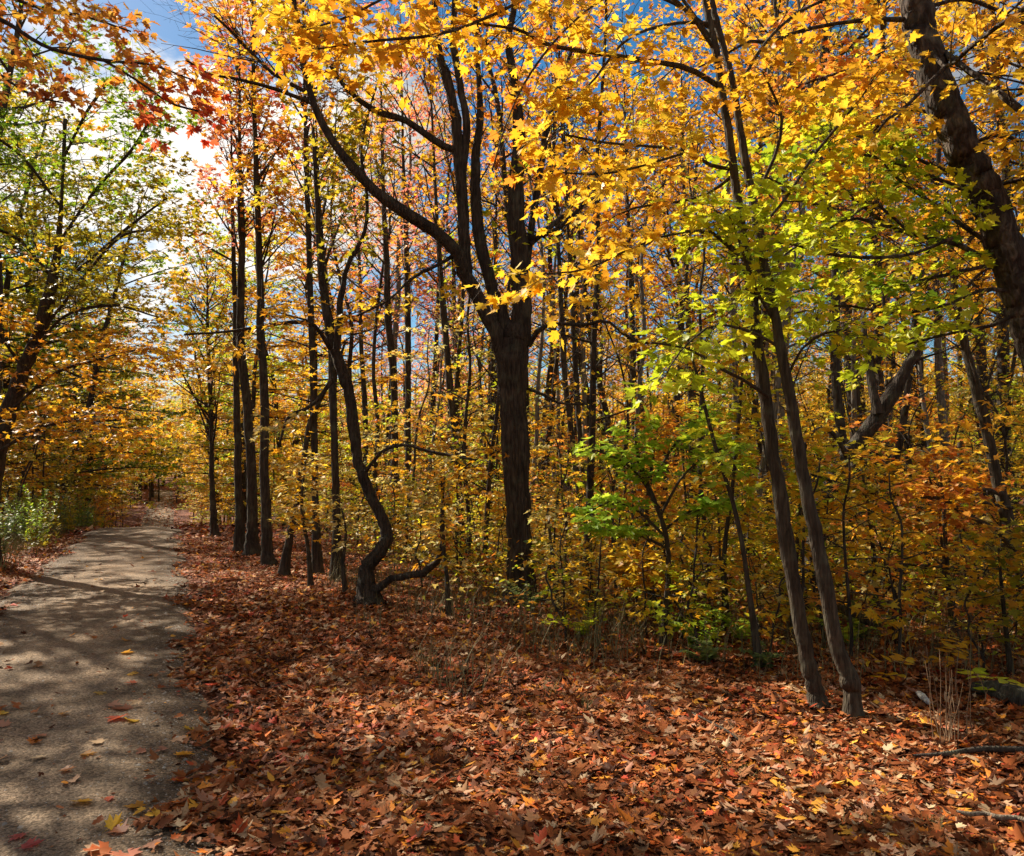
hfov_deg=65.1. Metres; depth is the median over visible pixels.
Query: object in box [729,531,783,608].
seedling
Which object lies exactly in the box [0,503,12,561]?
verge plant
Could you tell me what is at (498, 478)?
forest tree
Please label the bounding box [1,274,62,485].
verge tree
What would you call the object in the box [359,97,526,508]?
forest tree
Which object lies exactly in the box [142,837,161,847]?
fallen leaf
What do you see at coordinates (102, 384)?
verge tree
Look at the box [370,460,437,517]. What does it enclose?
sapling
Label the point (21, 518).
verge plant
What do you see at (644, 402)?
young tree
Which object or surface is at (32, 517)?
verge plant
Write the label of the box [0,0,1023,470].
sky
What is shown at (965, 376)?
forest tree
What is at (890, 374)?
bare sapling
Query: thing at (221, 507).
sapling
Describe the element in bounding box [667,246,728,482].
forest tree
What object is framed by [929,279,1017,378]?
forest tree
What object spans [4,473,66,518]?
sapling
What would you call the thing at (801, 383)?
bare sapling
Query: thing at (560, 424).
young tree
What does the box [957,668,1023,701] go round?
broad leaved seedling
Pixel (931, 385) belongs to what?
forest tree
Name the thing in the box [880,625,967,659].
broad leaved seedling
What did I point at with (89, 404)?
verge tree
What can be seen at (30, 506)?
verge plant
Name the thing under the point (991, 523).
seedling
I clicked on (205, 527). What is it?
leaf litter
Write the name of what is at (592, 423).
bare sapling
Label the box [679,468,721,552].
seedling
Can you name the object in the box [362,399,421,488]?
young tree
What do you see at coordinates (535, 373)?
young tree
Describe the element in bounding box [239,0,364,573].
maple tree
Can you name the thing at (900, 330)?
forest tree
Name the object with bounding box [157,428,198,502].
young tree
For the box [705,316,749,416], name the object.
forest tree
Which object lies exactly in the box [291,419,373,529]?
sapling
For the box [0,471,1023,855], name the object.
ground
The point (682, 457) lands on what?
sapling
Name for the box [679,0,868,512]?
forest tree
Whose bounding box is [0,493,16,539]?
verge plant
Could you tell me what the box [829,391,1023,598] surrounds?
sapling
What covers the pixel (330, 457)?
sapling
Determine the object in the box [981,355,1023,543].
bare sapling
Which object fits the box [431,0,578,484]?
forest tree
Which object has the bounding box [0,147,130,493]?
verge tree
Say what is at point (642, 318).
bare sapling
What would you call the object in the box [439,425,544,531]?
sapling
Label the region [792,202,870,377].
forest tree
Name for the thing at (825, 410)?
young tree
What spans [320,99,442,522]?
forest tree
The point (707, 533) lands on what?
seedling
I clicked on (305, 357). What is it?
verge tree
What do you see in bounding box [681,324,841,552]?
sapling
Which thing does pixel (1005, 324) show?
forest tree
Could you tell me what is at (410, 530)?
seedling
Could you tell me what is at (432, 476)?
sapling
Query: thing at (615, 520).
seedling
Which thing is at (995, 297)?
forest tree
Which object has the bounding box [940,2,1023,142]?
forest tree
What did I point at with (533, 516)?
seedling
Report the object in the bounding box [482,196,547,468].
bare sapling
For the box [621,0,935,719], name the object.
slender tree
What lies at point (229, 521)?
sapling
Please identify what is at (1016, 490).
seedling
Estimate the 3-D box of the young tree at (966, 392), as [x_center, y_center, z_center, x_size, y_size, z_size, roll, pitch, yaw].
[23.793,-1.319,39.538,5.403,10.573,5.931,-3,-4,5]
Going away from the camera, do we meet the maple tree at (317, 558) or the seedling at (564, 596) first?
the seedling at (564, 596)
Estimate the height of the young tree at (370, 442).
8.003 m
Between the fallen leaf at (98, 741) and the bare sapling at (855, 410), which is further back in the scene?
the bare sapling at (855, 410)
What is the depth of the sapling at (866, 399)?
28.59 m
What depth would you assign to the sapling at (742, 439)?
17.94 m
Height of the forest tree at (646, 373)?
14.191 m
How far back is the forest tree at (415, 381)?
37.41 m
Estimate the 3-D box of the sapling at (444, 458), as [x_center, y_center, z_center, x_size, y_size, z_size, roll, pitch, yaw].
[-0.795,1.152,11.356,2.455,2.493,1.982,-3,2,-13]
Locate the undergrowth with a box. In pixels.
[259,493,1023,695]
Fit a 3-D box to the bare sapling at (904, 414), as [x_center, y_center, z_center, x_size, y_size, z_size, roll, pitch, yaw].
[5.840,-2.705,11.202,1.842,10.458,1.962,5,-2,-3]
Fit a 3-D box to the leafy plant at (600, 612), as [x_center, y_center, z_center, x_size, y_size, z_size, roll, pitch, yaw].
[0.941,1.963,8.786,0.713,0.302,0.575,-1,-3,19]
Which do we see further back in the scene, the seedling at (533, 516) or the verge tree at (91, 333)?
the verge tree at (91, 333)
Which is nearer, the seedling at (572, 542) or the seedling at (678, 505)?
the seedling at (572, 542)
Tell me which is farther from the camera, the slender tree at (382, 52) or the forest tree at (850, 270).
the forest tree at (850, 270)
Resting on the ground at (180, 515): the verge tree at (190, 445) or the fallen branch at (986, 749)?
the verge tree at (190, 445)
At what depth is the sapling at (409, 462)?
17.84 m
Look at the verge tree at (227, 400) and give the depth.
32.19 m
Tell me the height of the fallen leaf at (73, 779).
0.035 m
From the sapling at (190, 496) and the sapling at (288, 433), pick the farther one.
the sapling at (190, 496)
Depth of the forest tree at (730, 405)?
31.62 m
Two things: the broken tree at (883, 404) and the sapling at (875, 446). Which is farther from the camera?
the sapling at (875, 446)
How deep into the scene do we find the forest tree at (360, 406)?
37.15 m
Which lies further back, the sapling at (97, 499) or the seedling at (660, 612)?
the sapling at (97, 499)
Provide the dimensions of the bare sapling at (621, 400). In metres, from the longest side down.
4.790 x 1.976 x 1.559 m
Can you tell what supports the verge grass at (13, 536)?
on the ground at (180, 515)
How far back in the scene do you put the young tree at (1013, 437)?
42.91 m
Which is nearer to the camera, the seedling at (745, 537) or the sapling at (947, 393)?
the seedling at (745, 537)
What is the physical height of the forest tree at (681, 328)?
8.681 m
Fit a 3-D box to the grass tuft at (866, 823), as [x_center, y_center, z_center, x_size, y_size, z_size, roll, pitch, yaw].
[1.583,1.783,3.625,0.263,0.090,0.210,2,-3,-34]
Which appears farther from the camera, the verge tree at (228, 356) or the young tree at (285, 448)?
the verge tree at (228, 356)
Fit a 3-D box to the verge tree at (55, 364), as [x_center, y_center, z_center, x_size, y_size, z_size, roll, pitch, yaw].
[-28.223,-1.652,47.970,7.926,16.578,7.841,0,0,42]
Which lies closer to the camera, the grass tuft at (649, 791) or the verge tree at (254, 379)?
the grass tuft at (649, 791)
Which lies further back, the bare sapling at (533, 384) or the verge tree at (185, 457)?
the verge tree at (185, 457)
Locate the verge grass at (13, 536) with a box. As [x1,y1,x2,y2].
[0,516,95,573]
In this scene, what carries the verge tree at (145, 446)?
on the ground at (180, 515)
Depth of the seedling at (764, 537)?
12.14 m
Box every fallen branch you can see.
[692,712,737,739]
[912,746,1023,756]
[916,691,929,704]
[956,810,1023,821]
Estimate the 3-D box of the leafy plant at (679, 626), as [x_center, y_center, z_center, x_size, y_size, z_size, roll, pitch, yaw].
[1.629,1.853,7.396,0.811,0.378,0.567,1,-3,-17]
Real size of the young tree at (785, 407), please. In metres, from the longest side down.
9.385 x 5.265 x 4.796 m
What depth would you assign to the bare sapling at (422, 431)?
23.25 m
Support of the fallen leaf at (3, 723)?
on the road
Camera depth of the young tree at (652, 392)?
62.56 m
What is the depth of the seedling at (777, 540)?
10.76 m
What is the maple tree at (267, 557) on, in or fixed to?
on the ground at (180, 515)
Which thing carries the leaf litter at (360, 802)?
on the ground at (180, 515)
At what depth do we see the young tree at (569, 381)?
40.25 m
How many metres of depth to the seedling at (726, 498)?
13.74 m
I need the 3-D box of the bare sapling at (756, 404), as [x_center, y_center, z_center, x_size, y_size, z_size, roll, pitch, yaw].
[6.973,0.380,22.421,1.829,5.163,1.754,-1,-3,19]
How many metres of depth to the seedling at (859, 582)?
8.14 m
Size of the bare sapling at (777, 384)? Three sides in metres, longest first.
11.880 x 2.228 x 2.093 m
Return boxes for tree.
[0,0,108,398]
[0,0,231,154]
[0,5,225,564]
[0,32,105,464]
[0,50,140,520]
[0,85,36,327]
[0,125,77,404]
[0,128,156,508]
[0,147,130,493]
[0,151,132,513]
[1,148,230,508]
[1,223,65,468]
[1,226,157,507]
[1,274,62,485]
[9,268,104,443]
[9,281,58,462]
[12,228,157,501]
[35,291,136,483]
[36,220,201,523]
[44,427,111,507]
[51,404,125,525]
[53,321,124,454]
[65,343,144,504]
[69,316,168,516]
[70,312,164,510]
[78,398,125,489]
[108,338,159,499]
[116,401,163,499]
[117,385,180,499]
[119,408,188,500]
[122,381,181,500]
[126,370,176,488]
[126,371,183,496]
[127,0,711,605]
[128,405,161,492]
[132,262,269,523]
[138,390,189,500]
[144,216,345,522]
[149,253,277,499]
[156,60,508,606]
[156,210,319,521]
[156,211,283,536]
[157,381,199,488]
[157,386,189,485]
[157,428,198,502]
[158,417,196,487]
[158,424,191,496]
[162,385,194,491]
[167,0,296,555]
[170,323,304,520]
[176,323,269,523]
[176,375,259,500]
[178,405,205,498]
[178,408,256,524]
[181,212,338,509]
[181,353,259,474]
[181,390,258,497]
[183,28,277,552]
[183,298,292,513]
[186,366,275,505]
[204,0,331,565]
[208,127,404,505]
[220,322,325,502]
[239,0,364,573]
[240,308,354,520]
[246,175,401,518]
[250,0,387,580]
[250,0,830,709]
[258,314,346,513]
[258,327,359,512]
[262,96,429,516]
[270,388,326,479]
[271,402,320,507]
[273,311,372,577]
[285,417,350,504]
[290,304,380,511]
[301,349,398,499]
[302,73,395,520]
[306,346,374,511]
[317,39,474,519]
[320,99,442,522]
[327,283,392,438]
[327,419,382,490]
[336,0,429,538]
[348,275,436,501]
[353,73,434,509]
[354,0,447,530]
[355,281,443,436]
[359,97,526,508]
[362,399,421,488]
[369,0,529,558]
[372,322,501,473]
[380,333,432,487]
[387,243,483,472]
[394,62,475,505]
[398,263,471,412]
[414,115,501,494]
[415,369,485,477]
[419,296,485,426]
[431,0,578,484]
[436,362,501,505]
[437,349,499,465]
[438,136,543,514]
[439,298,487,493]
[443,307,500,429]
[445,339,486,448]
[450,144,547,456]
[451,0,687,515]
[454,2,655,505]
[454,76,511,526]
[456,151,528,492]
[465,115,556,344]
[470,223,546,503]
[473,0,610,557]
[475,68,546,328]
[477,355,547,505]
[483,331,581,462]
[497,154,585,507]
[500,302,643,469]
[502,135,584,499]
[513,0,644,514]
[526,85,627,521]
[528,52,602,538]
[529,315,547,409]
[530,320,630,472]
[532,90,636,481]
[532,186,648,506]
[537,391,581,468]
[545,136,624,506]
[559,130,660,509]
[560,92,711,492]
[569,288,621,489]
[570,342,624,443]
[573,150,697,472]
[573,346,656,466]
[578,0,687,525]
[580,262,647,493]
[584,53,761,495]
[596,339,644,429]
[597,261,656,465]
[597,372,671,471]
[603,89,758,516]
[607,342,645,426]
[610,95,736,556]
[619,113,745,414]
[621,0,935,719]
[621,221,674,457]
[621,366,666,433]
[621,371,713,466]
[624,126,766,582]
[640,2,722,535]
[640,156,708,358]
[641,0,1023,391]
[645,327,725,469]
[647,10,861,484]
[653,11,816,482]
[656,0,796,552]
[656,364,727,424]
[661,352,726,427]
[665,0,995,569]
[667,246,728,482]
[672,0,879,517]
[672,204,749,500]
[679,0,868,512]
[691,0,872,479]
[693,0,972,526]
[702,195,769,453]
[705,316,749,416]
[706,285,752,454]
[734,0,964,506]
[739,362,821,450]
[744,263,829,378]
[748,222,816,386]
[760,320,829,430]
[764,29,927,466]
[768,255,898,513]
[769,162,827,362]
[784,361,822,454]
[787,278,966,610]
[787,308,816,482]
[789,78,921,466]
[792,138,890,419]
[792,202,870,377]
[793,210,868,393]
[799,201,862,378]
[802,0,979,482]
[805,384,850,465]
[806,320,845,424]
[810,177,1023,609]
[812,90,944,548]
[813,381,867,450]
[823,196,927,390]
[823,356,934,467]
[840,183,927,389]
[844,367,932,465]
[849,57,932,501]
[852,49,980,547]
[862,255,933,425]
[863,0,991,541]
[864,322,930,423]
[865,323,933,473]
[866,0,1023,527]
[870,240,930,420]
[894,0,1023,277]
[894,371,976,465]
[896,25,967,508]
[911,176,996,483]
[924,305,1023,459]
[925,296,1023,597]
[928,332,972,419]
[929,212,1021,516]
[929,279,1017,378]
[929,386,978,473]
[932,292,1023,494]
[936,0,1023,525]
[939,79,1023,513]
[939,215,1012,425]
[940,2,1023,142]
[944,261,993,484]
[948,199,1023,462]
[955,163,1023,412]
[958,32,1023,286]
[959,163,1020,355]
[966,364,1023,500]
[972,345,1023,431]
[996,357,1023,463]
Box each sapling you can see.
[0,351,101,508]
[0,427,96,517]
[0,437,75,508]
[1,393,29,481]
[1,412,78,518]
[1,454,60,520]
[2,384,107,524]
[2,385,112,525]
[2,402,67,514]
[2,465,51,517]
[4,366,110,520]
[4,440,118,519]
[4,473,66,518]
[34,460,108,522]
[38,473,88,519]
[46,449,114,521]
[82,482,109,512]
[84,496,117,525]
[93,505,129,527]
[94,470,124,523]
[94,505,121,527]
[95,503,131,526]
[99,478,138,527]
[100,460,137,525]
[102,471,140,526]
[105,458,132,527]
[118,451,150,508]
[162,469,196,505]
[174,463,205,519]
[177,487,207,509]
[181,461,197,495]
[181,481,234,523]
[181,489,209,522]
[183,488,209,521]
[185,420,294,516]
[186,507,228,524]
[188,511,209,523]
[190,467,229,516]
[216,494,259,524]
[216,505,234,524]
[217,446,273,516]
[231,488,283,522]
[242,397,304,523]
[257,480,282,523]
[257,484,289,522]
[258,482,306,523]
[268,444,339,588]
[270,449,341,516]
[271,457,331,516]
[287,440,386,531]
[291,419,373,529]
[303,427,370,515]
[304,457,367,526]
[309,446,369,511]
[310,403,435,543]
[320,390,371,527]
[321,435,422,544]
[323,393,450,494]
[325,492,362,592]
[327,414,418,533]
[342,324,495,561]
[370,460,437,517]
[371,421,548,579]
[374,460,438,533]
[384,435,484,524]
[386,231,477,540]
[392,170,511,563]
[398,408,450,515]
[400,391,441,519]
[412,306,466,519]
[413,454,469,615]
[418,62,496,537]
[428,283,491,466]
[428,325,572,551]
[437,250,509,483]
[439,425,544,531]
[445,96,588,572]
[447,432,503,514]
[447,439,502,503]
[454,405,578,538]
[466,432,502,494]
[472,380,555,492]
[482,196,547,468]
[489,452,583,569]
[500,407,613,581]
[500,434,604,530]
[504,91,582,532]
[524,495,566,614]
[529,120,587,521]
[530,233,602,482]
[530,399,569,502]
[532,0,673,593]
[534,308,574,517]
[546,70,705,581]
[549,417,624,491]
[557,268,676,609]
[562,385,680,547]
[562,404,756,645]
[570,286,641,492]
[574,423,695,530]
[595,427,675,500]
[596,351,657,489]
[601,537,693,624]
[606,341,761,569]
[609,405,684,608]
[628,342,728,498]
[630,402,727,498]
[641,380,719,507]
[646,310,697,516]
[649,316,764,665]
[655,393,698,494]
[657,148,730,519]
[677,445,794,527]
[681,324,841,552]
[685,324,781,630]
[689,345,815,520]
[697,362,750,496]
[698,400,770,522]
[717,173,795,538]
[726,369,907,527]
[730,0,871,573]
[737,122,802,477]
[740,355,789,499]
[740,419,920,573]
[742,413,839,631]
[752,380,833,472]
[754,280,856,498]
[790,364,837,506]
[791,3,919,539]
[792,422,923,545]
[799,356,869,466]
[804,394,867,473]
[806,315,890,537]
[809,360,879,525]
[813,430,923,630]
[827,350,963,507]
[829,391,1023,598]
[840,80,922,504]
[843,354,967,522]
[844,108,955,531]
[847,373,1023,582]
[858,0,999,587]
[867,378,971,513]
[875,419,1006,631]
[884,146,976,533]
[892,193,948,504]
[894,420,983,494]
[899,452,954,522]
[903,404,959,471]
[917,411,1018,554]
[929,299,1023,557]
[930,247,1020,538]
[933,325,1023,509]
[939,389,1021,525]
[948,332,1023,560]
[952,407,1020,471]
[954,455,1020,529]
[954,517,1023,673]
[955,426,1023,520]
[965,361,1023,488]
[974,116,1023,542]
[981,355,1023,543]
[988,436,1023,522]
[1000,466,1023,566]
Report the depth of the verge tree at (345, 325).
31.57 m
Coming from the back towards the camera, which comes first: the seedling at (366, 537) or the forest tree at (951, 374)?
the forest tree at (951, 374)
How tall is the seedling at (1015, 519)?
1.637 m
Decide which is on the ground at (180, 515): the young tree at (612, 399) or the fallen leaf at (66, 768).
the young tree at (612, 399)
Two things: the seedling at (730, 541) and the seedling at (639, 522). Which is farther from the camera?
the seedling at (639, 522)
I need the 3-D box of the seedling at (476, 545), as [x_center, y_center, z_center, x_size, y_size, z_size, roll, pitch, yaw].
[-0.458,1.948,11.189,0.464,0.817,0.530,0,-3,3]
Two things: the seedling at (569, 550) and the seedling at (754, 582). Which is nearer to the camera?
the seedling at (754, 582)
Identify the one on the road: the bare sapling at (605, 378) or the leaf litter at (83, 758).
the leaf litter at (83, 758)
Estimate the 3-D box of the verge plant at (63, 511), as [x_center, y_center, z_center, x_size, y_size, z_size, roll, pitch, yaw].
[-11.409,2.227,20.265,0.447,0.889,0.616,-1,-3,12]
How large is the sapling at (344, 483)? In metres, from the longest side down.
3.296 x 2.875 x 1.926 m
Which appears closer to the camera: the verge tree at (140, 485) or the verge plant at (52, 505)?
the verge plant at (52, 505)
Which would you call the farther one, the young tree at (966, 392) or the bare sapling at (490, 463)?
the young tree at (966, 392)
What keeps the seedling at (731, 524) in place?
on the ground at (180, 515)
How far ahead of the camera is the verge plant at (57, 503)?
21.84 m
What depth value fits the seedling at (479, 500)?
12.72 m
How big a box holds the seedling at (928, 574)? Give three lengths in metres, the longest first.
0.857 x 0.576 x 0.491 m
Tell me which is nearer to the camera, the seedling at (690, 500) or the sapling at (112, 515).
the seedling at (690, 500)
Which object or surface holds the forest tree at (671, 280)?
on the ground at (180, 515)
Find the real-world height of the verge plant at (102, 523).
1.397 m
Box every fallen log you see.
[809,590,872,625]
[970,680,1023,705]
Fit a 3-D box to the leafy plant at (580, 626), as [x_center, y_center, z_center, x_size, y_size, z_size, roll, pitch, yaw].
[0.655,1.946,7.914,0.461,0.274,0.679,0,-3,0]
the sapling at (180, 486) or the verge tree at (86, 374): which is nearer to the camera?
the verge tree at (86, 374)
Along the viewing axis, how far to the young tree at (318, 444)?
49.84 m
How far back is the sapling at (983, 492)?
18.57 m
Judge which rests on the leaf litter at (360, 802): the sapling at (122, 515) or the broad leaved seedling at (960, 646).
the broad leaved seedling at (960, 646)
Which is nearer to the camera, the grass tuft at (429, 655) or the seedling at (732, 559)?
the grass tuft at (429, 655)
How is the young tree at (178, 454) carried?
on the ground at (180, 515)
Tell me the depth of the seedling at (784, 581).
9.26 m
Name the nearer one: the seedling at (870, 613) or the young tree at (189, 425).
the seedling at (870, 613)
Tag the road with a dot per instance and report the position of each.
(41, 816)
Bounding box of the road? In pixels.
[0,490,224,855]
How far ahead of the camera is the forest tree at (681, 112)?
19.18 m
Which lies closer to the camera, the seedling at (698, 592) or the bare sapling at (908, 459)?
the seedling at (698, 592)
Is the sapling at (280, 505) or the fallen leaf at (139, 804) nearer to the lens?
the fallen leaf at (139, 804)
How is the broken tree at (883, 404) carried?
on the ground at (180, 515)
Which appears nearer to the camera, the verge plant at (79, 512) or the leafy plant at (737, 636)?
the leafy plant at (737, 636)
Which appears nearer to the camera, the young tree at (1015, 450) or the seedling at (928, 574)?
the seedling at (928, 574)
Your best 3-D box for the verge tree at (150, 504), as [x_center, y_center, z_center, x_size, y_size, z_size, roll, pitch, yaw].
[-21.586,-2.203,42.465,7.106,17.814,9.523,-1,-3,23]
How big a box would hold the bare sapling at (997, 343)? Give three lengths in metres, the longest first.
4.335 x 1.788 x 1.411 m
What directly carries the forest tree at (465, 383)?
on the ground at (180, 515)
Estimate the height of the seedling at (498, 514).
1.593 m
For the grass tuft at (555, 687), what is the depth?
5.84 m
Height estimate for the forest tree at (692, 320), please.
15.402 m
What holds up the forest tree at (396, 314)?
on the ground at (180, 515)
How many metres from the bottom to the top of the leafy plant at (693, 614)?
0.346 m
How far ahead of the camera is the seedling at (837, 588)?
9.62 m
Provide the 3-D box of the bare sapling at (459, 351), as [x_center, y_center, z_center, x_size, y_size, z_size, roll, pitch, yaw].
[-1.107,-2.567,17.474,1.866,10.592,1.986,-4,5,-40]
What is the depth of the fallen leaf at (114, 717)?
5.21 m
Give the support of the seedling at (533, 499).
on the ground at (180, 515)
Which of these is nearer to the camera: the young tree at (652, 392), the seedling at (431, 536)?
the seedling at (431, 536)
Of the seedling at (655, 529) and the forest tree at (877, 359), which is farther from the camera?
the forest tree at (877, 359)
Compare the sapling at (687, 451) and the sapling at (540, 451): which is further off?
the sapling at (687, 451)
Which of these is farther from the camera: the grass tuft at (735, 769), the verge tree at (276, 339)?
the verge tree at (276, 339)
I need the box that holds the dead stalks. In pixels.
[925,645,973,746]
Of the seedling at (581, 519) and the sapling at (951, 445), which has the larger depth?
the sapling at (951, 445)
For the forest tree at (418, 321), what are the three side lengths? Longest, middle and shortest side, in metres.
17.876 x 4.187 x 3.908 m
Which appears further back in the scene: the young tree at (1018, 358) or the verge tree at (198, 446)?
the verge tree at (198, 446)
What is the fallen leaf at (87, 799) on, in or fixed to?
on the road
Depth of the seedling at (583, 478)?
10.36 m
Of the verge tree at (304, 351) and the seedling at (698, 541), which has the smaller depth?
the seedling at (698, 541)
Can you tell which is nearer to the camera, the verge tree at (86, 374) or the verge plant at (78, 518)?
the verge plant at (78, 518)
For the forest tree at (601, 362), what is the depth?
24.80 m
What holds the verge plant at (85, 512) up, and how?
on the ground at (180, 515)
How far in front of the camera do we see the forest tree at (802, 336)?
39.78 m
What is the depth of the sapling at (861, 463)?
8.16 m
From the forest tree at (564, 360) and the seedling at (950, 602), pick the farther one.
the forest tree at (564, 360)
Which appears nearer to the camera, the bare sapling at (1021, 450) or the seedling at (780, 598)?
the seedling at (780, 598)
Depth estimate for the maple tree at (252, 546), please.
15.20 m
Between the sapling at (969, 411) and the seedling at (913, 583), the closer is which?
the seedling at (913, 583)
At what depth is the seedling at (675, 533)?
13.43 m
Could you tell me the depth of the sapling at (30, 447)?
28.65 m
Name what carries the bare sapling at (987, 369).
on the ground at (180, 515)
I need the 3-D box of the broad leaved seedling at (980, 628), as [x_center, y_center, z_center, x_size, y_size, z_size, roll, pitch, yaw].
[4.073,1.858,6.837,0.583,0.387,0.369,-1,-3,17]
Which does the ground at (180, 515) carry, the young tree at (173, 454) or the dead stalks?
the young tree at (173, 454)
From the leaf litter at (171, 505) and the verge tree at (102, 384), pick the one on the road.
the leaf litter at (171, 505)
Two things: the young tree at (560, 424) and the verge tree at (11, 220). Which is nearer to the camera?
the verge tree at (11, 220)
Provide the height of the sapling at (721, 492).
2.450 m
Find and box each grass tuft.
[410,646,434,666]
[520,677,580,699]
[580,694,594,710]
[632,780,678,803]
[696,755,766,787]
[839,807,898,840]
[919,810,951,829]
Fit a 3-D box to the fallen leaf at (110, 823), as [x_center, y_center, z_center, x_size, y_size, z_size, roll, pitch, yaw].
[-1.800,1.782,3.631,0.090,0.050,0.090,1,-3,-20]
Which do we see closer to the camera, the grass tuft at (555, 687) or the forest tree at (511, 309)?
the grass tuft at (555, 687)
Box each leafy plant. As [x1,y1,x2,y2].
[490,578,555,609]
[555,606,598,636]
[561,592,622,617]
[634,593,705,626]
[652,606,739,645]
[679,635,731,661]
[689,602,780,643]
[734,641,785,667]
[806,609,878,645]
[838,600,891,642]
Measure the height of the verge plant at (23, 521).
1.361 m
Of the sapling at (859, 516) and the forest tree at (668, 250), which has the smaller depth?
the sapling at (859, 516)
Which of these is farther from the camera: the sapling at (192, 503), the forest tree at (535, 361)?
the forest tree at (535, 361)
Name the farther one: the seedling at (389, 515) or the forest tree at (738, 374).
the forest tree at (738, 374)
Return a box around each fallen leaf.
[0,719,11,726]
[9,833,25,840]
[14,837,44,848]
[26,736,42,742]
[59,765,75,770]
[68,774,79,783]
[74,798,92,801]
[79,749,96,755]
[80,842,99,851]
[83,840,111,855]
[90,738,104,743]
[104,812,122,830]
[106,714,126,721]
[107,818,129,833]
[107,847,142,855]
[108,699,122,706]
[111,703,131,708]
[125,800,145,807]
[136,747,147,753]
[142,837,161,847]
[170,735,186,741]
[175,751,194,754]
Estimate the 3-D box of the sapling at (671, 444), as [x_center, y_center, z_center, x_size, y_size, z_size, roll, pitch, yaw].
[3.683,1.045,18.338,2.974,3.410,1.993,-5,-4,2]
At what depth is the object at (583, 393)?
17.79 m
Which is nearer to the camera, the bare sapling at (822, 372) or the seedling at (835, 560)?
the seedling at (835, 560)
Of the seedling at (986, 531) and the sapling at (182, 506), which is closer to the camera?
the seedling at (986, 531)
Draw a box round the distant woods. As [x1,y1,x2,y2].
[12,326,1023,497]
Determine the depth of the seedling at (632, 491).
10.73 m
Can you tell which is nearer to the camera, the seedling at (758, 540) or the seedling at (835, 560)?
the seedling at (835, 560)
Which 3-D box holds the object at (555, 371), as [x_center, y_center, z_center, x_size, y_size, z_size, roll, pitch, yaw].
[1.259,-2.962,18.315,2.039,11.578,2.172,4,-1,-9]
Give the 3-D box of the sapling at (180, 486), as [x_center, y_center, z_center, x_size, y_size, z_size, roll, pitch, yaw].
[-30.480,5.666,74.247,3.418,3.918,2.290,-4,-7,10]
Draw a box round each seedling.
[353,503,378,552]
[354,499,398,563]
[363,469,421,564]
[374,510,410,570]
[376,482,450,585]
[387,492,422,551]
[391,525,411,559]
[392,501,424,558]
[394,470,446,552]
[400,508,447,564]
[406,457,462,531]
[408,490,439,565]
[415,515,496,588]
[416,515,448,565]
[424,479,463,543]
[434,483,483,567]
[447,496,484,578]
[455,465,496,550]
[457,502,531,594]
[458,563,490,594]
[459,495,498,564]
[462,538,492,585]
[478,519,507,592]
[481,485,506,561]
[489,489,536,548]
[489,549,589,641]
[499,474,546,534]
[504,532,548,584]
[527,507,588,618]
[529,455,587,596]
[531,514,564,556]
[535,540,588,616]
[539,512,580,561]
[540,462,599,560]
[544,532,588,603]
[557,479,608,572]
[558,504,599,558]
[560,455,613,543]
[562,524,598,582]
[563,545,604,611]
[565,507,624,629]
[571,532,607,606]
[582,536,646,587]
[584,565,619,602]
[589,477,645,574]
[592,453,673,589]
[592,480,637,553]
[596,510,650,587]
[601,496,674,612]
[608,515,678,635]
[618,521,661,596]
[620,565,720,639]
[626,494,693,587]
[629,507,731,645]
[642,504,671,569]
[642,540,729,606]
[643,490,702,563]
[655,480,699,533]
[655,517,714,594]
[659,521,702,557]
[660,503,730,590]
[662,553,730,626]
[666,450,759,593]
[669,514,744,630]
[678,464,743,552]
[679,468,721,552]
[684,499,739,576]
[687,538,755,594]
[694,475,748,548]
[715,545,741,585]
[716,481,773,574]
[716,488,776,589]
[723,494,774,567]
[727,528,780,588]
[727,550,779,643]
[728,519,798,579]
[729,494,777,580]
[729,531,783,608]
[731,520,767,558]
[734,552,784,627]
[739,551,829,655]
[744,492,795,561]
[749,484,869,641]
[749,493,801,593]
[750,451,860,647]
[755,567,811,614]
[759,553,811,606]
[761,531,839,565]
[767,460,839,554]
[792,448,923,656]
[798,531,858,604]
[827,533,849,583]
[829,520,883,604]
[830,495,857,592]
[831,561,859,598]
[833,502,953,642]
[835,467,967,665]
[835,562,892,614]
[849,515,931,649]
[852,448,929,578]
[855,525,944,598]
[859,535,955,608]
[862,652,914,680]
[865,522,932,619]
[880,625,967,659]
[898,451,1010,621]
[902,562,948,630]
[903,474,983,595]
[903,576,1021,671]
[914,533,963,600]
[918,545,1003,614]
[921,564,986,642]
[922,473,991,588]
[922,636,968,678]
[933,462,1004,578]
[935,513,999,574]
[943,546,996,607]
[943,556,1023,657]
[954,624,1023,665]
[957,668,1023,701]
[983,506,1023,544]
[985,556,1023,644]
[989,542,1023,599]
[992,487,1023,563]
[998,485,1023,617]
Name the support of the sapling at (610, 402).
on the ground at (180, 515)
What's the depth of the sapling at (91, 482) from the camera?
26.33 m
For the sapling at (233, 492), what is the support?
on the ground at (180, 515)
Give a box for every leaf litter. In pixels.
[0,534,1020,634]
[0,623,1023,855]
[2,497,1022,538]
[2,543,241,852]
[131,497,179,526]
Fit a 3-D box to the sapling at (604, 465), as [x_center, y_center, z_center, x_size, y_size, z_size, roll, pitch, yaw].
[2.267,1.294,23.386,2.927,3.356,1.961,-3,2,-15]
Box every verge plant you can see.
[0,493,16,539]
[0,501,26,544]
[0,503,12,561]
[2,494,26,535]
[10,480,42,527]
[12,483,49,536]
[13,498,35,531]
[15,512,37,537]
[23,484,57,543]
[23,494,44,527]
[24,499,61,550]
[40,501,59,527]
[45,485,71,522]
[47,467,83,534]
[48,488,78,520]
[48,499,73,531]
[72,497,97,526]
[74,486,98,526]
[74,498,96,528]
[81,501,100,526]
[93,513,110,527]
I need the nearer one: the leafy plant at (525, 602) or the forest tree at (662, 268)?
the leafy plant at (525, 602)

